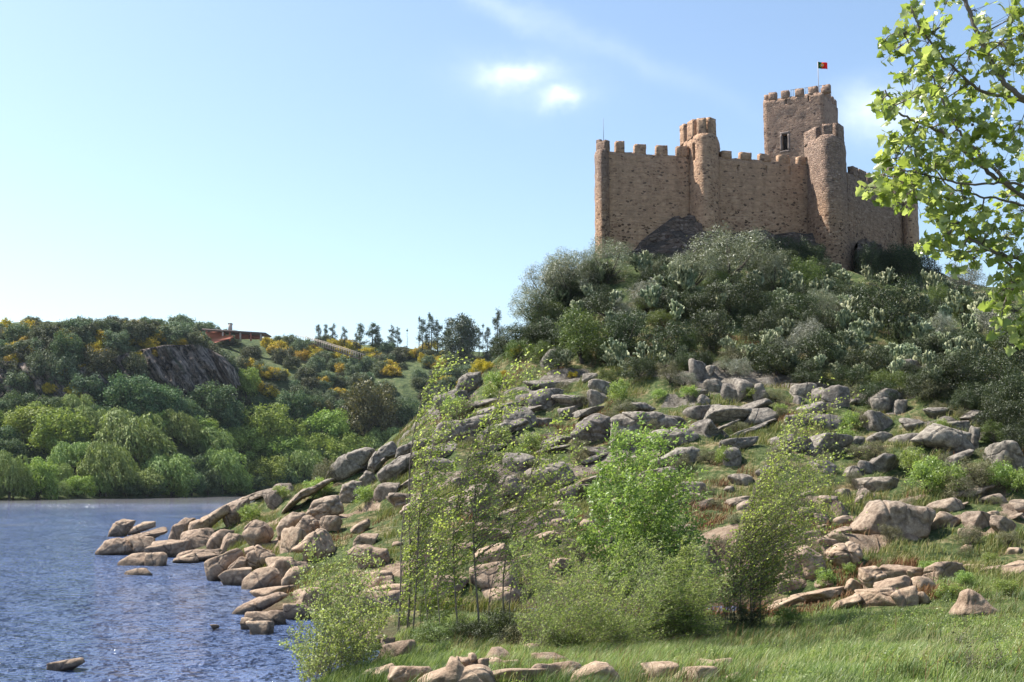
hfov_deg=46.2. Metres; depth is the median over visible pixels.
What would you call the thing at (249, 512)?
sapling
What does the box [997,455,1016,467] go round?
scrub bush
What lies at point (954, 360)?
evergreen shrub
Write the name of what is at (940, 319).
silvery shrub
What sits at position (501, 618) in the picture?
evergreen shrub
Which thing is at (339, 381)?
hillside shrub
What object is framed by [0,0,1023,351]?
sky
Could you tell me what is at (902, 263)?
evergreen shrub
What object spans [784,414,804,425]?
boulder
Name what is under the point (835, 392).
boulder
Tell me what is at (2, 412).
leafy tree
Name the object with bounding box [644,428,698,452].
boulder
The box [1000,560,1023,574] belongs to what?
boulder
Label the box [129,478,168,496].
round tree
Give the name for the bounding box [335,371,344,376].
hillside shrub
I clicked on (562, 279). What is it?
olive tree
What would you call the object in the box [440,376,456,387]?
hillside shrub
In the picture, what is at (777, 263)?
olive tree
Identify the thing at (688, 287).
prickly pear
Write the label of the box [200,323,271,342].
pavilion
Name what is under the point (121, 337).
hillside shrub
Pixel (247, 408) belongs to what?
round tree
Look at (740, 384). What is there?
boulder
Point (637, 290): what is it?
silvery shrub
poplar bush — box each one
[277,533,406,681]
[716,377,878,624]
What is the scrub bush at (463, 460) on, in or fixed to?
on the ground at (362, 509)
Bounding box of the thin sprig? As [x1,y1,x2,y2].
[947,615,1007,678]
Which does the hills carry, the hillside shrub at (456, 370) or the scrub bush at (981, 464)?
the hillside shrub at (456, 370)
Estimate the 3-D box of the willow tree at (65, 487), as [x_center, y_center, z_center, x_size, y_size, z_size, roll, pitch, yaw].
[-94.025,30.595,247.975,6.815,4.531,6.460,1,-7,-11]
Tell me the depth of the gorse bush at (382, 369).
379.76 m
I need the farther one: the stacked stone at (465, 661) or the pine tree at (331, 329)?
the pine tree at (331, 329)
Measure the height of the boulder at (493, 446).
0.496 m
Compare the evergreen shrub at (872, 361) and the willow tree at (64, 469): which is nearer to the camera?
the evergreen shrub at (872, 361)
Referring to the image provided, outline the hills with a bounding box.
[0,322,484,499]
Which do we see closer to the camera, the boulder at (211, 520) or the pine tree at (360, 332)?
the boulder at (211, 520)
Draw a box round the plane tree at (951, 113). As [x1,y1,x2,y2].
[855,0,1023,356]
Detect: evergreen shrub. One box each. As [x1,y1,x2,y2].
[445,615,486,642]
[467,607,529,644]
[488,334,516,359]
[495,320,541,355]
[514,319,558,348]
[521,291,570,327]
[533,319,564,347]
[540,345,574,369]
[541,274,584,302]
[545,293,569,309]
[547,327,572,347]
[555,291,572,307]
[564,260,606,294]
[572,296,592,305]
[581,260,617,285]
[582,288,624,320]
[585,283,612,300]
[594,343,611,364]
[599,309,655,352]
[601,324,637,344]
[619,355,660,381]
[635,264,655,288]
[635,356,664,372]
[644,251,663,270]
[645,268,680,289]
[649,287,690,319]
[649,319,697,361]
[652,255,675,275]
[656,252,689,269]
[656,286,682,311]
[656,354,688,370]
[668,351,711,370]
[680,291,707,316]
[683,290,720,318]
[684,306,736,352]
[686,253,710,267]
[690,285,716,299]
[691,350,713,365]
[699,331,721,352]
[701,244,725,271]
[702,271,771,317]
[716,235,746,262]
[726,604,768,631]
[728,298,757,326]
[728,342,763,365]
[734,237,766,267]
[736,277,764,305]
[739,311,779,345]
[742,300,778,320]
[750,281,775,294]
[750,339,800,375]
[753,290,783,310]
[758,235,789,266]
[759,247,805,269]
[763,304,792,327]
[766,291,821,320]
[770,361,806,374]
[774,235,815,265]
[775,319,799,341]
[775,319,806,336]
[787,283,812,298]
[787,357,832,382]
[790,371,826,383]
[792,324,856,367]
[798,306,835,331]
[798,309,825,332]
[799,239,829,265]
[803,258,834,279]
[819,277,845,292]
[822,298,841,310]
[825,313,855,336]
[825,320,848,336]
[826,363,868,390]
[829,281,873,305]
[840,344,888,378]
[851,272,932,338]
[851,379,903,406]
[852,240,884,280]
[857,287,876,297]
[867,246,900,284]
[868,296,891,307]
[871,248,900,279]
[874,345,890,362]
[878,241,926,286]
[878,353,895,372]
[885,248,914,274]
[888,316,921,342]
[892,360,921,382]
[901,241,938,279]
[901,338,920,355]
[901,372,941,401]
[902,334,935,353]
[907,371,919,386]
[915,296,951,326]
[916,360,962,394]
[920,347,981,394]
[921,330,945,354]
[925,265,946,276]
[941,330,988,359]
[947,388,979,413]
[949,378,1005,417]
[951,327,976,339]
[954,330,991,349]
[954,349,1023,404]
[969,287,1018,318]
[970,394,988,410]
[971,394,1023,436]
[980,366,1023,423]
[983,331,1023,382]
[988,383,1023,428]
[999,420,1023,454]
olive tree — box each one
[505,282,544,325]
[518,258,579,297]
[535,246,584,282]
[536,251,603,298]
[579,250,601,268]
[580,236,634,283]
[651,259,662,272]
[665,249,722,292]
[682,223,778,282]
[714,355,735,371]
[752,247,793,291]
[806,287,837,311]
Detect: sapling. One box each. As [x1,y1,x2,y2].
[236,503,261,522]
[272,484,289,496]
[302,480,324,499]
[310,477,333,495]
[352,485,373,504]
[396,494,484,632]
[397,347,491,633]
[424,344,582,630]
[439,396,467,414]
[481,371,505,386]
[481,383,499,397]
[488,409,599,626]
[491,424,511,442]
[504,444,531,454]
[515,430,541,450]
[560,412,738,617]
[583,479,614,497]
[607,377,630,400]
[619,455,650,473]
[650,388,666,399]
[678,385,700,397]
[714,444,732,462]
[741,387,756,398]
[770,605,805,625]
[773,402,789,413]
[814,567,837,586]
[836,425,856,444]
[839,410,861,428]
[843,561,857,574]
[895,443,930,470]
[903,449,947,493]
[917,559,939,567]
[930,459,971,495]
[931,580,968,598]
[936,418,947,426]
[954,567,976,585]
[980,552,999,562]
[984,456,1015,488]
[989,577,1020,594]
[999,466,1023,493]
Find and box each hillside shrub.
[0,337,6,356]
[0,342,21,356]
[0,357,19,378]
[0,369,32,393]
[2,321,31,343]
[9,346,27,360]
[21,338,34,351]
[24,316,40,322]
[24,348,54,379]
[27,338,49,350]
[28,329,38,338]
[30,321,60,340]
[30,337,44,352]
[37,320,55,328]
[37,325,59,339]
[40,334,53,355]
[48,352,83,387]
[54,318,69,328]
[57,345,74,357]
[58,327,70,333]
[61,318,95,333]
[64,372,105,399]
[65,326,86,339]
[74,315,93,326]
[79,322,99,337]
[80,331,95,339]
[83,336,96,344]
[83,343,120,380]
[93,317,114,328]
[98,319,120,333]
[100,328,130,351]
[105,315,124,321]
[108,320,124,331]
[119,321,147,334]
[121,322,142,343]
[122,349,149,378]
[126,320,148,340]
[128,318,148,329]
[131,327,150,345]
[136,316,155,324]
[141,321,156,336]
[148,328,168,341]
[149,320,160,325]
[153,326,170,342]
[159,322,186,344]
[165,316,188,323]
[168,320,189,334]
[169,320,188,336]
[173,313,195,322]
[174,321,196,329]
[185,331,208,347]
[193,322,205,331]
[198,321,215,331]
[205,342,222,353]
[214,349,239,369]
[221,335,243,344]
[230,356,250,370]
[237,345,262,362]
[237,390,242,399]
[240,398,253,405]
[254,360,265,364]
[259,365,270,377]
[261,381,276,394]
[268,369,288,380]
[270,346,296,363]
[273,335,282,340]
[279,333,297,346]
[282,354,302,369]
[288,379,300,389]
[288,383,310,397]
[289,337,313,355]
[292,365,319,381]
[300,375,319,391]
[306,354,327,370]
[309,363,322,373]
[310,388,322,394]
[312,352,328,363]
[316,372,332,380]
[316,385,326,392]
[316,392,332,396]
[317,334,331,343]
[318,380,333,388]
[319,350,334,363]
[320,393,335,409]
[321,371,336,382]
[324,388,340,399]
[326,357,340,371]
[329,376,347,387]
[334,391,355,402]
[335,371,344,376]
[338,354,358,370]
[343,362,361,376]
[346,371,371,388]
[350,349,366,361]
[357,355,377,371]
[359,370,375,381]
[370,358,389,370]
[371,367,385,377]
[373,353,389,360]
[374,340,395,354]
[375,380,397,395]
[380,353,396,362]
[389,350,407,363]
[393,395,411,408]
[394,346,412,359]
[396,397,420,413]
[397,362,407,369]
[409,376,428,388]
[411,368,427,378]
[416,348,435,356]
[416,388,437,400]
[420,355,435,368]
[425,390,442,403]
[428,370,443,379]
[434,384,447,392]
[435,380,447,387]
[436,367,455,376]
[440,352,460,367]
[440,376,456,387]
[445,365,461,377]
[458,363,477,377]
[459,368,478,377]
[460,359,474,364]
[481,349,492,360]
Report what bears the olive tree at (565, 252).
on the ground at (362, 509)
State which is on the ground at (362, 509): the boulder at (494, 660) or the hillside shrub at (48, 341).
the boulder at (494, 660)
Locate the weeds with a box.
[446,570,1023,681]
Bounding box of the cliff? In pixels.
[0,345,244,408]
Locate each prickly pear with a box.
[537,315,554,328]
[543,287,566,302]
[557,288,574,304]
[557,349,575,361]
[560,314,574,329]
[570,300,585,316]
[580,283,599,301]
[594,266,605,281]
[600,337,620,356]
[600,352,616,365]
[604,310,618,324]
[609,289,624,311]
[612,340,631,360]
[617,359,628,369]
[626,317,639,336]
[630,250,652,271]
[630,311,648,323]
[633,341,659,360]
[636,259,654,272]
[637,283,661,306]
[647,274,663,286]
[655,257,670,272]
[657,351,670,364]
[659,261,672,275]
[662,273,678,288]
[665,290,678,309]
[668,264,697,287]
[668,298,684,319]
[669,261,690,271]
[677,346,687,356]
[679,268,698,288]
[684,281,694,293]
[689,261,701,277]
[712,320,736,334]
[715,293,727,309]
[718,335,736,352]
[719,279,735,297]
[732,272,741,285]
[732,283,745,301]
[740,343,756,360]
[740,345,757,362]
[745,270,764,285]
[754,329,767,342]
[759,333,775,350]
[765,326,784,345]
[768,267,792,285]
[773,287,787,298]
[775,347,796,366]
[776,293,794,305]
[778,317,796,335]
[780,277,789,289]
[787,271,803,290]
[808,279,833,299]
[813,277,837,290]
[813,354,826,370]
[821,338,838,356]
[827,361,839,373]
[830,262,841,275]
[830,344,847,361]
[834,292,851,304]
[834,309,850,331]
[835,268,852,283]
[835,329,857,345]
[840,296,862,312]
[848,318,870,340]
[849,312,857,320]
[849,341,868,352]
[850,328,868,344]
[853,362,873,376]
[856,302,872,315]
[858,346,882,364]
[860,265,871,280]
[864,316,881,338]
[870,307,884,330]
[876,267,897,284]
[883,342,906,357]
[888,316,916,339]
[890,358,905,377]
[893,344,908,359]
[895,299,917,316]
[898,351,923,365]
[899,327,912,337]
[903,342,915,348]
[906,346,920,359]
[907,312,923,322]
[908,321,934,339]
[914,293,929,312]
[921,269,947,293]
[922,337,934,349]
[922,350,937,366]
[923,318,939,327]
[925,365,944,383]
[926,331,953,350]
[937,303,952,323]
[939,280,956,299]
[942,336,967,358]
[944,346,961,364]
[945,292,968,312]
[946,288,959,301]
[958,284,974,298]
[958,313,973,330]
[961,337,984,358]
[963,319,980,332]
[967,295,987,314]
[972,310,990,330]
[973,292,988,302]
[980,343,993,358]
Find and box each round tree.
[0,389,37,416]
[0,399,9,425]
[0,424,24,451]
[0,438,32,461]
[24,479,60,498]
[33,394,63,417]
[45,329,85,363]
[61,436,86,446]
[79,404,112,420]
[96,370,164,418]
[109,475,144,497]
[111,406,145,417]
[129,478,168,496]
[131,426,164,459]
[138,381,183,418]
[160,397,189,421]
[175,398,206,419]
[179,454,213,474]
[181,379,244,424]
[182,472,206,495]
[195,467,222,495]
[210,397,246,430]
[239,405,268,423]
[239,475,269,494]
[267,467,298,488]
[274,388,318,421]
[289,475,310,485]
[295,416,330,436]
[304,395,327,414]
[314,444,330,464]
[333,398,350,419]
[391,399,422,427]
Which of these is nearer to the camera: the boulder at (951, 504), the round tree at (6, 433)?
the boulder at (951, 504)
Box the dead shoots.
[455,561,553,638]
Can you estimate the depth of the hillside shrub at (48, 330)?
310.62 m
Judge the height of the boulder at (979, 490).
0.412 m
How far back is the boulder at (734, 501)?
46.78 m
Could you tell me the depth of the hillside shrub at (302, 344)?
412.99 m
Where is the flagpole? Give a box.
[818,62,826,91]
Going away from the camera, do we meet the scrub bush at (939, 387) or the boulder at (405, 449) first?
the scrub bush at (939, 387)
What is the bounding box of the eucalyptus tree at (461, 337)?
[436,312,480,360]
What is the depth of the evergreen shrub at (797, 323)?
77.63 m
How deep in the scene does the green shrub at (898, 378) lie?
65.22 m
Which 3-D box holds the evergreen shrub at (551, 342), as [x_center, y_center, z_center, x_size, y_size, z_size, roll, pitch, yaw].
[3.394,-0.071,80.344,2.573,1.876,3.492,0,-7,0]
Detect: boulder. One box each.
[46,657,84,670]
[95,537,132,554]
[107,519,135,536]
[117,552,145,565]
[123,527,167,538]
[124,568,152,575]
[127,521,155,534]
[127,536,154,552]
[144,539,190,556]
[144,552,167,565]
[168,517,195,539]
[173,553,198,562]
[176,549,220,561]
[180,528,214,549]
[188,505,229,529]
[204,548,244,580]
[206,529,234,548]
[210,624,219,628]
[218,567,251,584]
[220,533,244,553]
[222,498,249,526]
[227,556,247,569]
[232,592,287,614]
[240,617,255,629]
[241,567,282,589]
[242,488,271,500]
[242,519,273,545]
[244,545,275,570]
[244,611,273,620]
[246,621,273,634]
[250,585,295,597]
[262,490,282,509]
[265,556,293,565]
[267,562,300,566]
[268,610,285,624]
[271,483,293,494]
[274,559,309,576]
[276,512,304,540]
[280,526,306,553]
[281,478,333,513]
[281,566,307,585]
[283,603,316,619]
[291,528,335,561]
[292,587,347,610]
[295,515,319,534]
[306,495,343,519]
[319,515,342,530]
[326,447,374,480]
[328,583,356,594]
[331,596,389,615]
[339,480,363,501]
[347,544,389,568]
[350,518,370,533]
[353,533,378,546]
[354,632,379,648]
[355,663,394,680]
[356,583,406,595]
[358,570,392,587]
[359,470,376,485]
[367,441,396,473]
[367,590,405,606]
[373,482,399,501]
[377,451,418,482]
[377,575,393,584]
[379,637,395,647]
[382,639,417,656]
[387,666,432,681]
[388,493,412,506]
[392,541,402,546]
[394,502,407,509]
[395,437,430,458]
[398,471,431,490]
[399,502,418,515]
[412,548,446,561]
[417,656,495,681]
[419,444,457,462]
[427,458,454,469]
[432,414,496,444]
[432,575,468,595]
[433,389,457,409]
[442,505,463,515]
[451,476,475,487]
[452,542,472,550]
[454,390,468,400]
[455,372,482,392]
[461,483,491,516]
[467,397,499,409]
[469,560,518,588]
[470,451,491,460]
[475,543,508,561]
[476,527,509,540]
[477,401,523,414]
[481,422,513,440]
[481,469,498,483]
[481,586,522,604]
[482,444,513,450]
[486,646,509,658]
[489,657,503,664]
[490,498,502,508]
[492,668,547,681]
[498,505,523,515]
[499,475,536,498]
[502,452,535,470]
[503,406,538,430]
[510,418,528,428]
[514,517,543,536]
[514,553,546,563]
[515,394,528,404]
[523,380,564,389]
[523,462,575,486]
[524,643,540,650]
[528,388,563,408]
[528,405,543,411]
[531,652,566,663]
[532,663,560,680]
[534,445,570,454]
[534,530,565,541]
[536,418,553,424]
[539,435,571,448]
[539,509,568,521]
[540,349,556,369]
[548,500,572,508]
[549,558,573,569]
[551,394,587,406]
[551,518,568,527]
[553,661,580,673]
[555,484,591,501]
[557,406,577,417]
[570,413,610,444]
[570,661,620,681]
[572,406,603,417]
[576,477,594,484]
[579,518,597,530]
[581,452,608,463]
[582,373,597,382]
[583,447,606,455]
[587,389,607,406]
[588,379,611,393]
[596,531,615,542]
[610,411,678,448]
[614,402,655,412]
[635,466,681,481]
[640,661,678,677]
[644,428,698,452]
[650,446,700,467]
[657,468,681,481]
[667,524,694,534]
[669,415,685,427]
[670,493,704,504]
[674,481,705,493]
[675,666,718,678]
[682,404,720,419]
[688,358,705,381]
[688,543,715,567]
[689,419,715,434]
[690,388,707,394]
[692,498,713,508]
[697,394,710,404]
[697,658,714,665]
[702,379,722,392]
[704,404,752,423]
[705,365,714,376]
[715,419,739,433]
[716,658,731,665]
[719,436,757,448]
[720,383,737,402]
[723,447,741,465]
[724,486,733,491]
[726,496,749,505]
[727,474,752,484]
[730,422,767,437]
[733,378,753,401]
[736,499,762,510]
[742,398,772,408]
[743,408,778,425]
[752,383,765,400]
[755,465,783,476]
[760,390,769,399]
[768,595,804,610]
[769,434,794,443]
[773,445,793,453]
[775,573,806,593]
[779,436,810,451]
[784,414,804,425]
[784,558,801,573]
[789,382,816,398]
[790,586,844,602]
[793,395,804,404]
[794,545,826,580]
[796,401,826,413]
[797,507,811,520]
[802,530,821,540]
[803,433,853,456]
[804,413,825,427]
[808,537,838,546]
[809,460,836,474]
[811,387,823,400]
[811,513,827,523]
[814,577,833,587]
[818,495,837,503]
[821,385,849,407]
[822,414,847,430]
[824,533,847,540]
[825,541,862,567]
[830,526,851,533]
[832,594,861,609]
[833,515,851,523]
[835,488,850,497]
[842,465,861,477]
[843,584,851,591]
[845,578,862,593]
[849,500,935,538]
[850,397,863,404]
[851,476,899,491]
[853,436,864,443]
[853,588,896,605]
[855,495,863,502]
[856,488,874,497]
[857,460,874,474]
[858,566,886,588]
[859,410,892,430]
[866,432,892,442]
[868,388,902,411]
[869,453,898,471]
[873,575,910,588]
[879,564,912,578]
[889,433,918,444]
[890,586,919,606]
[892,399,907,414]
[899,418,924,430]
[904,359,920,378]
[906,567,923,577]
[910,423,975,451]
[911,576,935,589]
[918,591,929,603]
[922,561,965,582]
[923,407,952,417]
[925,497,964,513]
[930,511,960,529]
[943,449,973,466]
[947,420,969,431]
[949,589,998,616]
[951,487,985,496]
[958,528,979,536]
[959,410,982,426]
[960,511,990,529]
[969,425,980,449]
[977,484,994,494]
[979,431,993,439]
[979,493,1007,503]
[981,565,1003,570]
[983,440,1023,469]
[987,511,999,514]
[989,433,1014,441]
[989,515,1015,533]
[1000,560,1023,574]
[1005,547,1021,554]
[1008,513,1022,518]
[1009,499,1023,511]
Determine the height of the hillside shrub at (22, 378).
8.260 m
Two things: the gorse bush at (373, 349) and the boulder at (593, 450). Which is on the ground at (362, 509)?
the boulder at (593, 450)
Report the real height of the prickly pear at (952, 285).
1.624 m
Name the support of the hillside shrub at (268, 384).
on the hills
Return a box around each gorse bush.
[0,317,11,325]
[3,353,23,362]
[20,318,29,324]
[42,382,57,393]
[63,386,77,393]
[69,389,83,396]
[88,342,100,350]
[93,340,104,350]
[94,330,108,339]
[141,337,159,347]
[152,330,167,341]
[172,338,187,344]
[245,363,262,373]
[258,371,270,378]
[260,337,272,347]
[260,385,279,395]
[265,344,282,352]
[267,340,288,347]
[268,368,280,379]
[294,348,310,360]
[303,346,317,353]
[316,376,328,384]
[326,338,338,347]
[330,352,342,359]
[333,339,346,346]
[333,345,350,353]
[334,362,345,372]
[335,387,346,395]
[343,341,355,349]
[364,346,375,352]
[378,366,398,375]
[382,365,401,375]
[387,359,399,368]
[410,348,418,356]
[417,352,427,362]
[418,343,428,349]
[423,340,439,350]
[435,358,446,366]
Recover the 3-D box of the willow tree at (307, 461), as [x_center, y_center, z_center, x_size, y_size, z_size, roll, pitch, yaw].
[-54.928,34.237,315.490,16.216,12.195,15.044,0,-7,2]
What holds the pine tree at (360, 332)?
on the hills
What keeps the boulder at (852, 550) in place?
on the ground at (362, 509)
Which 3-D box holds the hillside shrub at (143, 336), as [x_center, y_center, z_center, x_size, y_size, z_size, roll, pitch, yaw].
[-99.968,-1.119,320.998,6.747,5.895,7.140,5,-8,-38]
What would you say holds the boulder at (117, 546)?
in the river
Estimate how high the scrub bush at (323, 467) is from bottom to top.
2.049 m
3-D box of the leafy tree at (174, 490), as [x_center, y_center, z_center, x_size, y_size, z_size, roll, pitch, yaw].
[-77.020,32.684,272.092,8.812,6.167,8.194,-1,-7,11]
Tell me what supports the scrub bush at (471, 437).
on the ground at (362, 509)
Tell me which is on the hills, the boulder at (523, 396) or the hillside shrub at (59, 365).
the hillside shrub at (59, 365)
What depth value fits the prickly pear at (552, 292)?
89.17 m
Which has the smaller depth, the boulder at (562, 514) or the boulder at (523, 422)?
the boulder at (562, 514)
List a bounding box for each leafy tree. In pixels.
[0,407,19,426]
[1,404,63,448]
[16,400,53,431]
[22,455,61,499]
[26,405,96,455]
[62,475,97,496]
[139,409,175,437]
[160,473,189,497]
[178,418,221,448]
[184,415,221,444]
[221,425,267,462]
[223,474,256,494]
[237,367,262,398]
[238,402,291,448]
[244,453,290,490]
[258,434,307,472]
[274,417,307,439]
[297,430,329,459]
[304,407,355,443]
[318,432,366,465]
[345,433,385,452]
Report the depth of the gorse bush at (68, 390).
297.69 m
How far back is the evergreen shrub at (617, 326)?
76.07 m
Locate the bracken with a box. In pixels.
[220,316,1023,618]
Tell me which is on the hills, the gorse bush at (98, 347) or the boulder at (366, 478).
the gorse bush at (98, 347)
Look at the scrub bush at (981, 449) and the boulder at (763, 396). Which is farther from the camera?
the boulder at (763, 396)
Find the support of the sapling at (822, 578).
on the ground at (362, 509)
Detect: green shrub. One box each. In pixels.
[343,641,387,664]
[411,620,468,644]
[502,337,537,361]
[524,340,552,363]
[538,627,585,650]
[543,300,565,321]
[554,305,613,366]
[572,344,595,359]
[595,367,618,382]
[632,298,658,313]
[644,309,675,325]
[676,333,699,352]
[676,353,695,371]
[702,267,731,286]
[707,268,731,287]
[746,258,776,282]
[754,345,780,372]
[784,255,828,292]
[865,367,891,385]
[885,369,916,393]
[922,282,948,307]
[951,292,973,317]
[980,417,1011,443]
[984,330,1007,352]
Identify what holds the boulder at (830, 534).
on the ground at (362, 509)
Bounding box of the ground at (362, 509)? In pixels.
[196,253,1023,681]
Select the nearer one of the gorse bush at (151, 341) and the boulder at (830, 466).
the boulder at (830, 466)
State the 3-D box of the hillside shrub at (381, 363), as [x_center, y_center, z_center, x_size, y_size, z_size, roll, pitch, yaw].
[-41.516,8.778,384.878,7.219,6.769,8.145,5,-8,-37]
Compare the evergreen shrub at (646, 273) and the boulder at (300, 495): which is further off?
the evergreen shrub at (646, 273)
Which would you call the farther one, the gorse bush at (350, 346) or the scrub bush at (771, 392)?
the gorse bush at (350, 346)
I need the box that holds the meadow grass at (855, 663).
[313,572,1023,681]
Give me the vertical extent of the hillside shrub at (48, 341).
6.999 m
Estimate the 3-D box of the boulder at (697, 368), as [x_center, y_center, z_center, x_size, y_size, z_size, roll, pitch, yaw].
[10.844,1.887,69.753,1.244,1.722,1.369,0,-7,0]
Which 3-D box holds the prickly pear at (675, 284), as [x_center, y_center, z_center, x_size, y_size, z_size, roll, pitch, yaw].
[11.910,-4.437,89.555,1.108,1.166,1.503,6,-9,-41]
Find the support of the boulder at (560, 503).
on the ground at (362, 509)
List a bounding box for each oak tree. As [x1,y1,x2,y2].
[308,398,333,416]
[338,375,402,436]
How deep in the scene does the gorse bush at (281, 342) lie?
415.35 m
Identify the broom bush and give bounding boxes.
[468,359,486,372]
[482,361,493,369]
[500,370,510,378]
[509,344,520,356]
[567,371,578,377]
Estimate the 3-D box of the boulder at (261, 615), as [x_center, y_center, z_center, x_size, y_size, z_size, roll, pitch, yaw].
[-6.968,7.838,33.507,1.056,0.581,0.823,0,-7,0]
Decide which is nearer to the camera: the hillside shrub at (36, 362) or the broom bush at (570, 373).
the broom bush at (570, 373)
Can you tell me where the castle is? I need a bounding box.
[594,84,919,278]
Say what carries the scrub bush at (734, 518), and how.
on the ground at (362, 509)
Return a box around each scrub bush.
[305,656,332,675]
[311,458,335,480]
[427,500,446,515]
[450,397,475,417]
[452,455,479,472]
[464,435,479,445]
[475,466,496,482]
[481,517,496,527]
[483,431,502,444]
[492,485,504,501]
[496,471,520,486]
[500,613,550,645]
[509,438,519,445]
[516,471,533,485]
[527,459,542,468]
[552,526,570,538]
[555,381,573,391]
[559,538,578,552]
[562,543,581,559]
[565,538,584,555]
[566,445,590,461]
[568,438,589,452]
[578,388,600,404]
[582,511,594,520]
[601,410,616,416]
[609,397,636,414]
[639,418,661,433]
[655,359,686,386]
[668,453,693,472]
[688,492,706,506]
[696,448,715,462]
[700,486,715,493]
[706,498,721,506]
[710,536,732,552]
[717,344,753,370]
[725,514,738,521]
[732,421,748,430]
[762,388,787,401]
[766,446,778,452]
[774,406,787,417]
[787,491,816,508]
[798,538,820,549]
[813,454,832,460]
[822,442,842,457]
[830,533,846,542]
[842,384,860,397]
[843,442,873,458]
[843,470,861,485]
[851,410,866,425]
[860,409,887,426]
[862,440,888,458]
[878,524,903,543]
[902,497,915,504]
[916,378,950,400]
[927,401,946,407]
[937,451,951,466]
[940,473,978,500]
[953,524,984,545]
[954,408,970,415]
[955,545,973,554]
[956,455,1007,491]
[969,469,989,485]
[974,447,987,458]
[986,488,1002,494]
[987,496,1003,504]
[994,530,1022,545]
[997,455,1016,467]
[998,511,1012,520]
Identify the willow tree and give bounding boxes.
[0,449,36,499]
[1,485,32,498]
[47,441,94,475]
[52,393,97,421]
[52,462,76,480]
[57,480,73,496]
[67,404,113,440]
[75,441,139,496]
[85,473,115,496]
[91,405,177,463]
[113,467,168,493]
[138,453,199,494]
[155,408,201,449]
[183,425,238,455]
[198,447,250,494]
[228,426,260,452]
[275,449,328,481]
[364,426,404,447]
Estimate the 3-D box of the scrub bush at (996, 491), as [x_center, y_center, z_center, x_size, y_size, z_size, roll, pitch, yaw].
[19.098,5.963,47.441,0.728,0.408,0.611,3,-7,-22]
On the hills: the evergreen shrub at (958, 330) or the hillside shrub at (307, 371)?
the hillside shrub at (307, 371)
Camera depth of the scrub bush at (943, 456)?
51.27 m
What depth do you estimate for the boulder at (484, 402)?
72.93 m
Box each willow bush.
[506,531,694,648]
[635,533,739,641]
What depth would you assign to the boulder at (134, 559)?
56.38 m
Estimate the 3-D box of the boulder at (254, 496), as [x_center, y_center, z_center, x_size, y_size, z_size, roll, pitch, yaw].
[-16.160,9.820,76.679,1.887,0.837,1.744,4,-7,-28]
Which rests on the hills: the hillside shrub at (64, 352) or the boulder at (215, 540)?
the hillside shrub at (64, 352)
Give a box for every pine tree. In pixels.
[314,324,322,343]
[321,325,328,340]
[329,324,338,340]
[339,327,349,345]
[352,331,358,348]
[354,323,366,348]
[364,323,381,347]
[369,325,383,353]
[387,325,394,346]
[393,327,401,346]
[415,317,427,349]
[424,315,437,348]
[431,317,442,352]
[476,327,483,353]
[483,327,491,349]
[490,307,502,345]
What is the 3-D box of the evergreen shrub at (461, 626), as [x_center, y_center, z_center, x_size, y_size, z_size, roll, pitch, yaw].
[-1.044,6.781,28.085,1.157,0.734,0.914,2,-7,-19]
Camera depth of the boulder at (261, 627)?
31.26 m
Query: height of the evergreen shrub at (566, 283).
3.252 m
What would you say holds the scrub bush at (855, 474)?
on the ground at (362, 509)
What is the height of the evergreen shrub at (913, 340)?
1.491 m
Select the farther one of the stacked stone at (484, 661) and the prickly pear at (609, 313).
the prickly pear at (609, 313)
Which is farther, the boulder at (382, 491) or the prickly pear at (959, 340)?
the prickly pear at (959, 340)
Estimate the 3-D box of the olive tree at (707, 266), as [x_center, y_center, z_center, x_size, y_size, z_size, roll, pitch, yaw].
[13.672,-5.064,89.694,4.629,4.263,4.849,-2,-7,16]
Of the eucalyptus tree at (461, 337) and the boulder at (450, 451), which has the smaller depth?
the boulder at (450, 451)
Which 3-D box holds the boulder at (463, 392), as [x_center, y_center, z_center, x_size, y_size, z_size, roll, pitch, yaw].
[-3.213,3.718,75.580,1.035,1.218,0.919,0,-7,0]
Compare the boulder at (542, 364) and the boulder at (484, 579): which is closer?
the boulder at (484, 579)
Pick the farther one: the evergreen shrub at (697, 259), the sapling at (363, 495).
the evergreen shrub at (697, 259)
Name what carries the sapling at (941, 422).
on the ground at (362, 509)
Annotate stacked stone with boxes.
[459,657,470,666]
[468,652,477,662]
[477,658,488,665]
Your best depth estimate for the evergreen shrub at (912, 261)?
100.86 m
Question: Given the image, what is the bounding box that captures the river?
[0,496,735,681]
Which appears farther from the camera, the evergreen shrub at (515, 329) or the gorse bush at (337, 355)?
the gorse bush at (337, 355)
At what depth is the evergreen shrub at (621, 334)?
77.38 m
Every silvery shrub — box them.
[609,295,637,314]
[623,277,665,313]
[669,372,698,385]
[725,358,754,377]
[770,332,803,359]
[791,316,824,353]
[831,294,854,313]
[928,311,960,336]
[939,260,989,294]
[973,306,1014,334]

